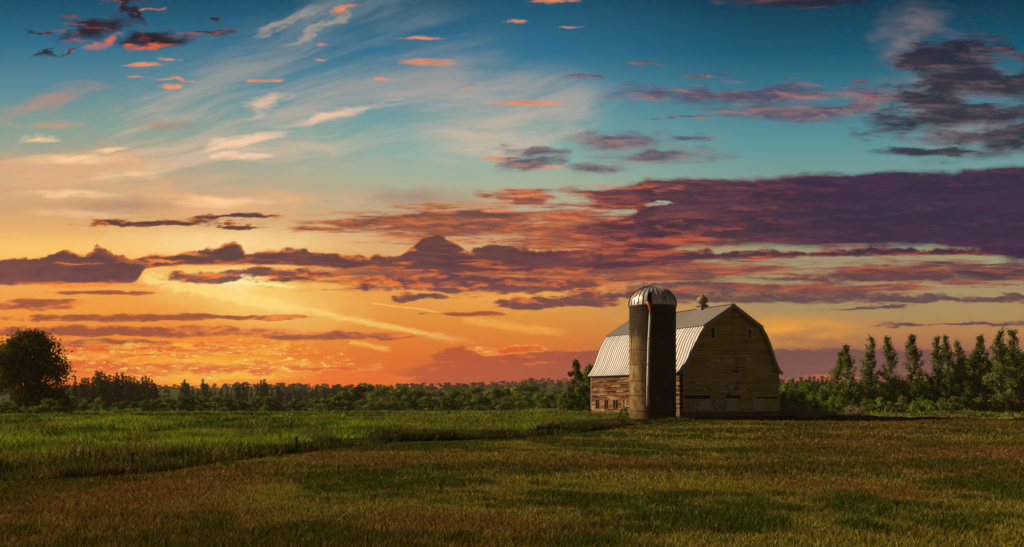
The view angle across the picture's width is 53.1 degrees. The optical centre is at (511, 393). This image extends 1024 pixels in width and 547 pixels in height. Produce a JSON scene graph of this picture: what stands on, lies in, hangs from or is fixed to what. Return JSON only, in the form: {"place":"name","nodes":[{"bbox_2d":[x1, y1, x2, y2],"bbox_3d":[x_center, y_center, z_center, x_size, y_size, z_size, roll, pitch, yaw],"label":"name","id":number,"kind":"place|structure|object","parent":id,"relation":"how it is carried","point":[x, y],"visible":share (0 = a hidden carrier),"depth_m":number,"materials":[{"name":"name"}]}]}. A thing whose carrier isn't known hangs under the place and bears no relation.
{"place":"outdoors","nodes":[
{"label":"outdoors","id":0,"kind":"place"},
{"bbox_2d":[0,384,1023,546],"bbox_3d":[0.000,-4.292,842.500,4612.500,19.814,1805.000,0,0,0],"label":"ground","id":1,"kind":"structure","parent":0,"point":[174,393],"depth_m":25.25,"materials":[{"name":"green plant"}]},
{"bbox_2d":[7,405,24,413],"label":"shrub","id":2,"kind":"object","parent":1,"relation":"on","point":[16,409],"visible":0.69,"depth_m":139.74,"materials":[{"name":"green plant"}]},
{"bbox_2d":[21,400,42,413],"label":"shrub","id":3,"kind":"object","parent":1,"relation":"on","point":[32,403],"visible":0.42,"depth_m":143.58,"materials":[{"name":"green plant"}]},
{"bbox_2d":[0,327,78,413],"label":"maple tree","id":4,"kind":"object","parent":1,"relation":"on","point":[27,360],"visible":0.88,"depth_m":147.95,"materials":[{"name":"green plant"}]},
{"bbox_2d":[29,398,67,413],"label":"shrub","id":5,"kind":"object","parent":1,"relation":"on","point":[46,405],"visible":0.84,"depth_m":139.62,"materials":[{"name":"green plant"}]},
{"bbox_2d":[41,398,79,414],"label":"shrub","id":6,"kind":"object","parent":1,"relation":"on","point":[61,404],"visible":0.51,"depth_m":143.17,"materials":[{"name":"green plant"}]},
{"bbox_2d":[69,378,79,404],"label":"conifer","id":7,"kind":"object","parent":1,"relation":"on","point":[73,392],"visible":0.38,"depth_m":403.27,"materials":[{"name":"green plant"}]},
{"bbox_2d":[76,378,87,403],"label":"conifer","id":8,"kind":"object","parent":1,"relation":"on","point":[82,395],"visible":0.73,"depth_m":393.24,"materials":[{"name":"green plant"}]},
{"bbox_2d":[80,399,97,410],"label":"hedge tree","id":9,"kind":"object","parent":1,"relation":"on","point":[88,401],"visible":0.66,"depth_m":237.12,"materials":[{"name":"green plant"}]},
{"bbox_2d":[86,377,96,403],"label":"conifer","id":10,"kind":"object","parent":1,"relation":"on","point":[92,392],"visible":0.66,"depth_m":394.77,"materials":[{"name":"green plant"}]},
{"bbox_2d":[87,397,108,410],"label":"hedge tree","id":11,"kind":"object","parent":1,"relation":"on","point":[98,401],"visible":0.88,"depth_m":232.08,"materials":[{"name":"green plant"}]},
{"bbox_2d":[93,370,109,402],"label":"conifer","id":12,"kind":"object","parent":1,"relation":"on","point":[101,393],"visible":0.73,"depth_m":391.53,"materials":[{"name":"green plant"}]},
{"bbox_2d":[102,376,114,405],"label":"conifer","id":13,"kind":"object","parent":1,"relation":"on","point":[108,385],"visible":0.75,"depth_m":395.05,"materials":[{"name":"green plant"}]},
{"bbox_2d":[110,372,123,406],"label":"conifer","id":14,"kind":"object","parent":1,"relation":"on","point":[117,398],"visible":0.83,"depth_m":402.36,"materials":[{"name":"green plant"}]},
{"bbox_2d":[113,372,129,406],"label":"conifer","id":15,"kind":"object","parent":1,"relation":"on","point":[122,380],"visible":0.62,"depth_m":404.60,"materials":[{"name":"green plant"}]},
{"bbox_2d":[122,376,137,405],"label":"conifer","id":16,"kind":"object","parent":1,"relation":"on","point":[128,397],"visible":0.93,"depth_m":396.56,"materials":[{"name":"green plant"}]},
{"bbox_2d":[134,377,146,405],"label":"conifer","id":17,"kind":"object","parent":1,"relation":"on","point":[142,389],"visible":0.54,"depth_m":397.83,"materials":[{"name":"green plant"}]},
{"bbox_2d":[142,378,155,406],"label":"conifer","id":18,"kind":"object","parent":1,"relation":"on","point":[150,392],"visible":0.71,"depth_m":390.66,"materials":[{"name":"green plant"}]},
{"bbox_2d":[149,398,167,410],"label":"hedge tree","id":19,"kind":"object","parent":1,"relation":"on","point":[157,401],"visible":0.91,"depth_m":240.65,"materials":[{"name":"green plant"}]},
{"bbox_2d":[157,397,173,411],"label":"hedge tree","id":20,"kind":"object","parent":1,"relation":"on","point":[169,402],"visible":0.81,"depth_m":242.59,"materials":[{"name":"green plant"}]},
{"bbox_2d":[176,395,192,411],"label":"hedge tree","id":21,"kind":"object","parent":1,"relation":"on","point":[182,399],"visible":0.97,"depth_m":242.00,"materials":[{"name":"green plant"}]},
{"bbox_2d":[179,379,190,402],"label":"conifer","id":22,"kind":"object","parent":1,"relation":"on","point":[184,387],"visible":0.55,"depth_m":499.62,"materials":[{"name":"green plant"}]},
{"bbox_2d":[184,396,203,410],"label":"hedge tree","id":23,"kind":"object","parent":1,"relation":"on","point":[197,402],"visible":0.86,"depth_m":244.11,"materials":[{"name":"green plant"}]},
{"bbox_2d":[201,395,226,411],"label":"hedge tree","id":24,"kind":"object","parent":1,"relation":"on","point":[219,403],"visible":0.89,"depth_m":244.48,"materials":[{"name":"green plant"}]},
{"bbox_2d":[223,398,237,411],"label":"hedge tree","id":25,"kind":"object","parent":1,"relation":"on","point":[229,407],"visible":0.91,"depth_m":251.40,"materials":[{"name":"green plant"}]},
{"bbox_2d":[232,399,248,411],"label":"hedge tree","id":26,"kind":"object","parent":1,"relation":"on","point":[238,403],"visible":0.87,"depth_m":253.07,"materials":[{"name":"green plant"}]},
{"bbox_2d":[240,397,261,410],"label":"hedge tree","id":27,"kind":"object","parent":1,"relation":"on","point":[248,405],"visible":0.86,"depth_m":254.29,"materials":[{"name":"green plant"}]},
{"bbox_2d":[248,395,264,410],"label":"hedge tree","id":28,"kind":"object","parent":1,"relation":"on","point":[256,401],"visible":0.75,"depth_m":254.71,"materials":[{"name":"green plant"}]},
{"bbox_2d":[259,396,277,411],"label":"hedge tree","id":29,"kind":"object","parent":1,"relation":"on","point":[267,401],"visible":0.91,"depth_m":247.69,"materials":[{"name":"green plant"}]},
{"bbox_2d":[267,396,285,411],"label":"hedge tree","id":30,"kind":"object","parent":1,"relation":"on","point":[277,403],"visible":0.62,"depth_m":249.86,"materials":[{"name":"green plant"}]},
{"bbox_2d":[286,398,298,410],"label":"hedge tree","id":31,"kind":"object","parent":1,"relation":"on","point":[294,401],"visible":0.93,"depth_m":252.78,"materials":[{"name":"green plant"}]},
{"bbox_2d":[296,397,314,410],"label":"hedge tree","id":32,"kind":"object","parent":1,"relation":"on","point":[303,405],"visible":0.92,"depth_m":253.58,"materials":[{"name":"green plant"}]},
{"bbox_2d":[315,398,329,410],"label":"hedge tree","id":33,"kind":"object","parent":1,"relation":"on","point":[322,405],"visible":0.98,"depth_m":256.58,"materials":[{"name":"green plant"}]},
{"bbox_2d":[327,393,354,410],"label":"hedge tree","id":34,"kind":"object","parent":1,"relation":"on","point":[336,400],"visible":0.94,"depth_m":265.82,"materials":[{"name":"green plant"}]},
{"bbox_2d":[348,385,368,409],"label":"leafy tree","id":35,"kind":"object","parent":1,"relation":"on","point":[354,392],"visible":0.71,"depth_m":328.26,"materials":[{"name":"green plant"}]},
{"bbox_2d":[362,383,376,408],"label":"leafy tree","id":36,"kind":"object","parent":1,"relation":"on","point":[370,386],"visible":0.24,"depth_m":348.83,"materials":[{"name":"green plant"}]},
{"bbox_2d":[360,402,381,410],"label":"shrub","id":37,"kind":"object","parent":1,"relation":"on","point":[368,406],"visible":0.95,"depth_m":289.82,"materials":[{"name":"green plant"}]},
{"bbox_2d":[366,386,388,409],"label":"leafy tree","id":38,"kind":"object","parent":1,"relation":"on","point":[380,390],"visible":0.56,"depth_m":320.71,"materials":[{"name":"green plant"}]},
{"bbox_2d":[373,397,397,410],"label":"understorey bush","id":39,"kind":"object","parent":1,"relation":"on","point":[386,403],"visible":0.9,"depth_m":311.00,"materials":[{"name":"green plant"}]},
{"bbox_2d":[387,384,413,409],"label":"leafy tree","id":40,"kind":"object","parent":1,"relation":"on","point":[398,391],"visible":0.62,"depth_m":323.88,"materials":[{"name":"green plant"}]},
{"bbox_2d":[394,396,416,410],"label":"understorey bush","id":41,"kind":"object","parent":1,"relation":"on","point":[402,404],"visible":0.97,"depth_m":311.71,"materials":[{"name":"green plant"}]},
{"bbox_2d":[401,386,421,409],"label":"leafy tree","id":42,"kind":"object","parent":1,"relation":"on","point":[411,390],"visible":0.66,"depth_m":332.73,"materials":[{"name":"green plant"}]},
{"bbox_2d":[408,390,430,409],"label":"leafy tree","id":43,"kind":"object","parent":1,"relation":"on","point":[420,393],"visible":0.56,"depth_m":331.87,"materials":[{"name":"green plant"}]},
{"bbox_2d":[416,397,435,409],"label":"understorey bush","id":44,"kind":"object","parent":1,"relation":"on","point":[424,401],"visible":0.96,"depth_m":311.39,"materials":[{"name":"green plant"}]},
{"bbox_2d":[419,390,440,407],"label":"leafy tree","id":45,"kind":"object","parent":1,"relation":"on","point":[429,394],"visible":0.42,"depth_m":333.22,"materials":[{"name":"green plant"}]},
{"bbox_2d":[431,396,455,409],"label":"understorey bush","id":46,"kind":"object","parent":1,"relation":"on","point":[443,402],"visible":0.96,"depth_m":311.31,"materials":[{"name":"green plant"}]},
{"bbox_2d":[445,389,461,409],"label":"leafy tree","id":47,"kind":"object","parent":1,"relation":"on","point":[453,394],"visible":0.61,"depth_m":317.12,"materials":[{"name":"green plant"}]},
{"bbox_2d":[453,396,472,410],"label":"understorey bush","id":48,"kind":"object","parent":1,"relation":"on","point":[460,400],"visible":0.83,"depth_m":310.37,"materials":[{"name":"green plant"}]},
{"bbox_2d":[458,386,492,410],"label":"leafy tree","id":49,"kind":"object","parent":1,"relation":"on","point":[472,390],"visible":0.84,"depth_m":309.96,"materials":[{"name":"green plant"}]},
{"bbox_2d":[472,397,492,410],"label":"understorey bush","id":50,"kind":"object","parent":1,"relation":"on","point":[482,402],"visible":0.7,"depth_m":310.20,"materials":[{"name":"green plant"}]},
{"bbox_2d":[486,387,509,407],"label":"leafy tree","id":51,"kind":"object","parent":1,"relation":"on","point":[494,398],"visible":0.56,"depth_m":320.69,"materials":[{"name":"green plant"}]},
{"bbox_2d":[0,378,1004,398],"bbox_3d":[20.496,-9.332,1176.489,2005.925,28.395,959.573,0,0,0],"label":"woods","id":52,"kind":"object","parent":1,"relation":"on","point":[446,386],"visible":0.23,"depth_m":1253.08,"materials":[{"name":"green plant"}]},
{"bbox_2d":[492,398,517,409],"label":"understorey bush","id":53,"kind":"object","parent":1,"relation":"on","point":[511,404],"visible":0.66,"depth_m":310.82,"materials":[{"name":"green plant"}]},
{"bbox_2d":[0,404,1023,481],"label":"meadow grass","id":54,"kind":"structure","parent":1,"relation":"on","point":[91,434],"depth_m":77.70,"materials":[{"name":"green plant"}]},
{"bbox_2d":[0,415,1023,482],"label":"edge weeds","id":55,"kind":"object","parent":1,"relation":"on","point":[70,468],"visible":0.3,"depth_m":48.95,"materials":[{"name":"green plant"}]},
{"bbox_2d":[505,384,534,407],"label":"leafy tree","id":56,"kind":"object","parent":1,"relation":"on","point":[516,391],"visible":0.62,"depth_m":326.76,"materials":[{"name":"green plant"}]},
{"bbox_2d":[511,395,533,410],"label":"understorey bush","id":57,"kind":"object","parent":1,"relation":"on","point":[524,398],"visible":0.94,"depth_m":283.09,"materials":[{"name":"green plant"}]},
{"bbox_2d":[526,385,540,406],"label":"leafy tree","id":58,"kind":"object","parent":1,"relation":"on","point":[533,389],"visible":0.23,"depth_m":333.55,"materials":[{"name":"green plant"}]},
{"bbox_2d":[530,393,544,407],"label":"leafy tree","id":59,"kind":"object","parent":1,"relation":"on","point":[535,395],"visible":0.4,"depth_m":296.01,"materials":[{"name":"green plant"}]},
{"bbox_2d":[537,397,552,408],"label":"understorey bush","id":60,"kind":"object","parent":1,"relation":"on","point":[544,401],"visible":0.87,"depth_m":237.07,"materials":[{"name":"green plant"}]},
{"bbox_2d":[547,391,561,406],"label":"leafy tree","id":61,"kind":"object","parent":1,"relation":"on","point":[553,397],"visible":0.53,"depth_m":243.46,"materials":[{"name":"green plant"}]},
{"bbox_2d":[558,391,575,410],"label":"leafy tree","id":62,"kind":"object","parent":1,"relation":"on","point":[567,395],"visible":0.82,"depth_m":165.60,"materials":[{"name":"green plant"}]},
{"bbox_2d":[566,359,585,408],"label":"slender tree","id":63,"kind":"object","parent":1,"relation":"on","point":[577,373],"visible":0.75,"depth_m":167.69,"materials":[{"name":"green plant"}]},
{"bbox_2d":[571,384,590,410],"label":"leafy tree","id":64,"kind":"object","parent":1,"relation":"on","point":[582,390],"visible":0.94,"depth_m":159.54,"materials":[{"name":"green plant"}]},
{"bbox_2d":[578,363,593,410],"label":"leafy tree","id":65,"kind":"object","parent":1,"relation":"on","point":[586,372],"visible":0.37,"depth_m":175.51,"materials":[{"name":"green plant"}]},
{"bbox_2d":[617,407,628,418],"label":"shrub","id":66,"kind":"object","parent":1,"relation":"on","point":[624,414],"visible":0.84,"depth_m":112.00,"materials":[{"name":"green plant"}]},
{"bbox_2d":[628,285,676,418],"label":"silo","id":67,"kind":"object","parent":1,"relation":"on","point":[652,351],"visible":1,"depth_m":107.85,"materials":[{"name":"concrete"}]},
{"bbox_2d":[588,291,782,416],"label":"barn","id":68,"kind":"structure","parent":1,"relation":"on","point":[727,365],"depth_m":113.86,"materials":[{"name":"wood"}]},
{"bbox_2d":[778,392,794,414],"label":"bramble bush","id":69,"kind":"object","parent":1,"relation":"on","point":[782,396],"visible":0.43,"depth_m":123.92,"materials":[{"name":"green plant"}]},
{"bbox_2d":[779,382,797,402],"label":"bramble bush","id":70,"kind":"object","parent":1,"relation":"on","point":[783,387],"visible":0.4,"depth_m":139.72,"materials":[{"name":"green plant"}]},
{"bbox_2d":[778,404,819,416],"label":"brush pile","id":71,"kind":"object","parent":1,"relation":"on","point":[788,412],"visible":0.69,"depth_m":119.66,"materials":[{"name":"brown wood"}]},
{"bbox_2d":[793,392,812,415],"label":"bramble bush","id":72,"kind":"object","parent":1,"relation":"on","point":[800,396],"visible":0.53,"depth_m":123.97,"materials":[{"name":"green plant"}]},
{"bbox_2d":[797,382,813,405],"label":"bramble bush","id":73,"kind":"object","parent":1,"relation":"on","point":[805,388],"visible":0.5,"depth_m":141.41,"materials":[{"name":"green plant"}]},
{"bbox_2d":[803,391,824,413],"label":"bramble bush","id":74,"kind":"object","parent":1,"relation":"on","point":[817,406],"visible":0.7,"depth_m":125.68,"materials":[{"name":"green plant"}]},
{"bbox_2d":[816,392,829,415],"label":"bramble bush","id":75,"kind":"object","parent":1,"relation":"on","point":[820,398],"visible":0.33,"depth_m":127.87,"materials":[{"name":"green plant"}]},
{"bbox_2d":[815,386,831,406],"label":"bramble bush","id":76,"kind":"object","parent":1,"relation":"on","point":[827,395],"visible":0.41,"depth_m":141.26,"materials":[{"name":"green plant"}]},
{"bbox_2d":[815,409,844,415],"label":"brush pile","id":77,"kind":"object","parent":1,"relation":"on","point":[827,412],"visible":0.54,"depth_m":123.90,"materials":[{"name":"brown wood"}]},
{"bbox_2d":[822,397,842,413],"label":"bramble bush","id":78,"kind":"object","parent":1,"relation":"on","point":[831,406],"visible":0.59,"depth_m":129.70,"materials":[{"name":"green plant"}]},
{"bbox_2d":[823,350,847,404],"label":"poplar tree","id":79,"kind":"object","parent":1,"relation":"on","point":[838,385],"visible":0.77,"depth_m":157.61,"materials":[{"name":"green plant"}]},
{"bbox_2d":[837,344,864,406],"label":"poplar tree","id":80,"kind":"object","parent":1,"relation":"on","point":[851,379],"visible":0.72,"depth_m":159.87,"materials":[{"name":"green plant"}]},
{"bbox_2d":[842,404,865,413],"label":"brush pile","id":81,"kind":"object","parent":1,"relation":"on","point":[857,411],"visible":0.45,"depth_m":137.44,"materials":[{"name":"brown wood"}]},
{"bbox_2d":[857,400,874,411],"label":"understorey bush","id":82,"kind":"object","parent":1,"relation":"on","point":[865,406],"visible":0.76,"depth_m":151.42,"materials":[{"name":"green plant"}]},
{"bbox_2d":[851,333,888,404],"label":"poplar tree","id":83,"kind":"object","parent":1,"relation":"on","point":[867,373],"visible":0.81,"depth_m":161.62,"materials":[{"name":"green plant"}]},
{"bbox_2d":[868,397,889,411],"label":"understorey bush","id":84,"kind":"object","parent":1,"relation":"on","point":[880,404],"visible":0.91,"depth_m":150.96,"materials":[{"name":"green plant"}]},
{"bbox_2d":[873,335,910,408],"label":"poplar tree","id":85,"kind":"object","parent":1,"relation":"on","point":[889,378],"visible":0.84,"depth_m":159.70,"materials":[{"name":"green plant"}]},
{"bbox_2d":[892,396,910,411],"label":"understorey bush","id":86,"kind":"object","parent":1,"relation":"on","point":[899,404],"visible":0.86,"depth_m":151.78,"materials":[{"name":"green plant"}]},
{"bbox_2d":[905,401,921,411],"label":"understorey bush","id":87,"kind":"object","parent":1,"relation":"on","point":[912,408],"visible":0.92,"depth_m":149.40,"materials":[{"name":"green plant"}]},
{"bbox_2d":[897,333,934,407],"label":"poplar tree","id":88,"kind":"object","parent":1,"relation":"on","point":[915,392],"visible":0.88,"depth_m":157.92,"materials":[{"name":"green plant"}]},
{"bbox_2d":[915,400,935,412],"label":"understorey bush","id":89,"kind":"object","parent":1,"relation":"on","point":[923,405],"visible":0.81,"depth_m":149.46,"materials":[{"name":"green plant"}]},
{"bbox_2d":[922,335,950,410],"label":"poplar tree","id":90,"kind":"object","parent":1,"relation":"on","point":[937,391],"visible":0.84,"depth_m":159.20,"materials":[{"name":"green plant"}]},
{"bbox_2d":[935,397,947,410],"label":"understorey bush","id":91,"kind":"object","parent":1,"relation":"on","point":[942,403],"visible":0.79,"depth_m":151.69,"materials":[{"name":"green plant"}]},
{"bbox_2d":[940,334,963,410],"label":"poplar tree","id":92,"kind":"object","parent":1,"relation":"on","point":[948,357],"visible":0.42,"depth_m":165.78,"materials":[{"name":"green plant"}]},
{"bbox_2d":[940,395,964,410],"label":"understorey bush","id":93,"kind":"object","parent":1,"relation":"on","point":[952,404],"visible":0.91,"depth_m":149.89,"materials":[{"name":"green plant"}]},
{"bbox_2d":[941,339,973,409],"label":"poplar tree","id":94,"kind":"object","parent":1,"relation":"on","point":[958,377],"visible":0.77,"depth_m":156.82,"materials":[{"name":"green plant"}]},
{"bbox_2d":[950,358,977,393],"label":"leafy tree","id":95,"kind":"object","parent":1,"relation":"on","point":[966,369],"visible":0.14,"depth_m":195.41,"materials":[{"name":"green plant"}]},
{"bbox_2d":[958,397,975,409],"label":"understorey bush","id":96,"kind":"object","parent":1,"relation":"on","point":[966,402],"visible":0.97,"depth_m":149.63,"materials":[{"name":"green plant"}]},
{"bbox_2d":[964,334,994,411],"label":"poplar tree","id":97,"kind":"object","parent":1,"relation":"on","point":[975,379],"visible":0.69,"depth_m":157.40,"materials":[{"name":"green plant"}]},
{"bbox_2d":[971,396,990,411],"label":"understorey bush","id":98,"kind":"object","parent":1,"relation":"on","point":[979,402],"visible":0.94,"depth_m":149.56,"materials":[{"name":"green plant"}]},
{"bbox_2d":[976,355,1001,404],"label":"leafy tree","id":99,"kind":"object","parent":1,"relation":"on","point":[994,381],"visible":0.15,"depth_m":194.33,"materials":[{"name":"green plant"}]},
{"bbox_2d":[980,399,1003,412],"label":"understorey bush","id":100,"kind":"object","parent":1,"relation":"on","point":[989,402],"visible":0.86,"depth_m":149.49,"materials":[{"name":"green plant"}]},
{"bbox_2d":[969,326,1023,411],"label":"poplar tree","id":101,"kind":"object","parent":1,"relation":"on","point":[1002,368],"visible":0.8,"depth_m":153.51,"materials":[{"name":"green plant"}]},
{"bbox_2d":[995,396,1012,411],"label":"understorey bush","id":102,"kind":"object","parent":1,"relation":"on","point":[1007,402],"visible":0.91,"depth_m":149.43,"materials":[{"name":"green plant"}]},
{"bbox_2d":[1004,327,1023,411],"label":"poplar tree","id":103,"kind":"object","parent":1,"relation":"on","point":[1015,352],"visible":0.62,"depth_m":156.32,"materials":[{"name":"green plant"}]},
{"bbox_2d":[1011,395,1023,411],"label":"understorey bush","id":104,"kind":"object","parent":1,"relation":"on","point":[1018,401],"visible":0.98,"depth_m":149.59,"materials":[{"name":"green plant"}]},
{"bbox_2d":[0,0,1023,388],"label":"sky","id":105,"kind":"structure","parent":0,"point":[219,192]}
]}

